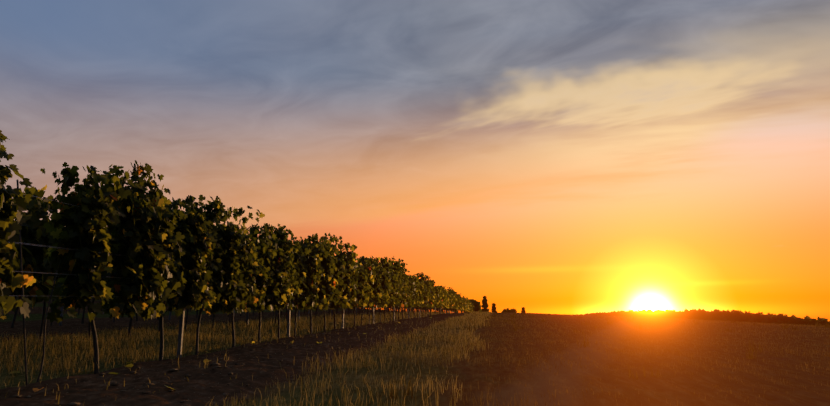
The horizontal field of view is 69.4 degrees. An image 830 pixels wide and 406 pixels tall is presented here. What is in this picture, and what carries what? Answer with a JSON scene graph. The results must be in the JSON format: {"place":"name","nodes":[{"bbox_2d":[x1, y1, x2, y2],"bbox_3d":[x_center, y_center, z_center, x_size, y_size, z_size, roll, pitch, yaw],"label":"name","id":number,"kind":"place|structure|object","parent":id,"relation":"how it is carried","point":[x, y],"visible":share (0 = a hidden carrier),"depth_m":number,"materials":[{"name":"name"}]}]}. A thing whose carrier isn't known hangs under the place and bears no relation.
{"place":"outdoors","nodes":[
{"label":"outdoors","id":0,"kind":"place"},
{"bbox_2d":[0,310,492,405],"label":"grass","id":1,"kind":"structure","parent":0,"point":[480,317],"depth_m":8.91,"materials":[{"name":"green plant"}]},
{"bbox_2d":[0,295,829,405],"bbox_3d":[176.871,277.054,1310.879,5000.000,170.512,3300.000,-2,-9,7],"label":"ground","id":2,"kind":"structure","parent":0,"point":[89,389],"depth_m":6.84,"materials":[{"name":"brown soil"}]},
{"bbox_2d":[16,179,56,384],"bbox_3d":[-3.617,0.792,5.664,0.059,1.954,0.599,-2,-9,11],"label":"young vine and stake","id":3,"kind":"object","parent":2,"relation":"on","point":[24,335],"visible":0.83,"depth_m":5.57,"materials":[{"name":"brown plant"}]},
{"bbox_2d":[0,130,322,322],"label":"grapevines","id":4,"kind":"object","parent":2,"relation":"on","point":[149,241],"visible":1,"depth_m":7.28,"materials":[{"name":"green plant"}]},
{"bbox_2d":[0,185,331,309],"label":"vine row leaves","id":5,"kind":"object","parent":2,"relation":"on","point":[33,230],"visible":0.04,"depth_m":8.93,"materials":[{"name":"green plant"}]},
{"bbox_2d":[18,281,412,315],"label":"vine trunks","id":6,"kind":"object","parent":2,"relation":"on","point":[190,308],"visible":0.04,"depth_m":18.66,"materials":[{"name":"brown plant"}]},
{"bbox_2d":[8,317,430,391],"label":"fallen leaves","id":7,"kind":"object","parent":2,"relation":"on","point":[128,365],"visible":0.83,"depth_m":6.28,"materials":[{"name":"brown plant"}]},
{"bbox_2d":[11,280,436,327],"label":"vine trunks","id":8,"kind":"object","parent":2,"relation":"on","point":[15,315],"visible":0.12,"depth_m":16.10,"materials":[{"name":"brown plant"}]},
{"bbox_2d":[9,317,450,405],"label":"soil clods","id":9,"kind":"object","parent":2,"relation":"on","point":[116,384],"visible":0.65,"depth_m":5.82,"materials":[{"name":"brown soil"}]},
{"bbox_2d":[34,284,450,343],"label":"vine trunks","id":10,"kind":"object","parent":2,"relation":"on","point":[89,325],"visible":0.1,"depth_m":13.59,"materials":[{"name":"brown plant"}]},
{"bbox_2d":[59,306,435,324],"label":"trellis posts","id":11,"kind":"object","parent":2,"relation":"on","point":[61,314],"depth_m":17.67,"materials":[{"name":"wood"}]},
{"bbox_2d":[68,283,468,373],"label":"vine trunks","id":12,"kind":"object","parent":2,"relation":"on","point":[96,350],"visible":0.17,"depth_m":9.96,"materials":[{"name":"brown plant"}]},
{"bbox_2d":[158,296,441,328],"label":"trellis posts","id":13,"kind":"object","parent":2,"relation":"on","point":[247,315],"depth_m":21.31,"materials":[{"name":"wood"}]},
{"bbox_2d":[177,246,457,357],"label":"trellis posts","id":14,"kind":"object","parent":2,"relation":"on","point":[180,336],"visible":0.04,"depth_m":8.42,"materials":[{"name":"wood"}]},
{"bbox_2d":[9,194,265,298],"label":"trellis wires","id":15,"kind":"object","parent":14,"relation":"attached to","point":[67,249],"depth_m":6.02,"materials":[{"name":"grey metal"}]},
{"bbox_2d":[299,233,421,310],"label":"grapevines","id":16,"kind":"object","parent":2,"relation":"on","point":[346,280],"visible":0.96,"depth_m":17.94,"materials":[{"name":"green plant"}]},
{"bbox_2d":[411,272,454,308],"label":"grapevines","id":17,"kind":"object","parent":2,"relation":"on","point":[430,294],"visible":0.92,"depth_m":39.15,"materials":[{"name":"green plant"}]},
{"bbox_2d":[448,289,473,312],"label":"grapevines","id":18,"kind":"object","parent":2,"relation":"on","point":[462,303],"visible":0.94,"depth_m":73.42,"materials":[{"name":"green plant"}]},
{"bbox_2d":[468,299,481,312],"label":"tree","id":19,"kind":"object","parent":2,"relation":"on","point":[477,306],"visible":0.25,"depth_m":145.88,"materials":[{"name":"green plant"}]},
{"bbox_2d":[481,296,488,312],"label":"tree","id":20,"kind":"object","parent":2,"relation":"on","point":[485,305],"visible":0.65,"depth_m":175.93,"materials":[{"name":"green plant"}]},
{"bbox_2d":[491,303,496,312],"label":"tree","id":21,"kind":"object","parent":2,"relation":"on","point":[493,309],"visible":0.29,"depth_m":185.14,"materials":[{"name":"green plant"}]},
{"bbox_2d":[500,308,516,312],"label":"bushes","id":22,"kind":"object","parent":2,"relation":"on","point":[507,310],"visible":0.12,"depth_m":194.09,"materials":[{"name":"green plant"}]},
{"bbox_2d":[389,313,828,399],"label":"weed clumps","id":23,"kind":"object","parent":2,"relation":"on","point":[750,356],"visible":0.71,"depth_m":15.97,"materials":[{"name":"green plant"}]},
{"bbox_2d":[459,312,829,405],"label":"stubble stalks","id":24,"kind":"object","parent":2,"relation":"on","point":[489,398],"visible":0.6,"depth_m":10.03,"materials":[{"name":"plant"}]},
{"bbox_2d":[581,308,829,325],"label":"tree line","id":25,"kind":"object","parent":2,"relation":"on","point":[738,315],"visible":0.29,"depth_m":81.87,"materials":[{"name":"plant"}]},
{"bbox_2d":[0,0,829,321],"label":"sky","id":26,"kind":"structure","parent":0,"point":[571,157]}
]}

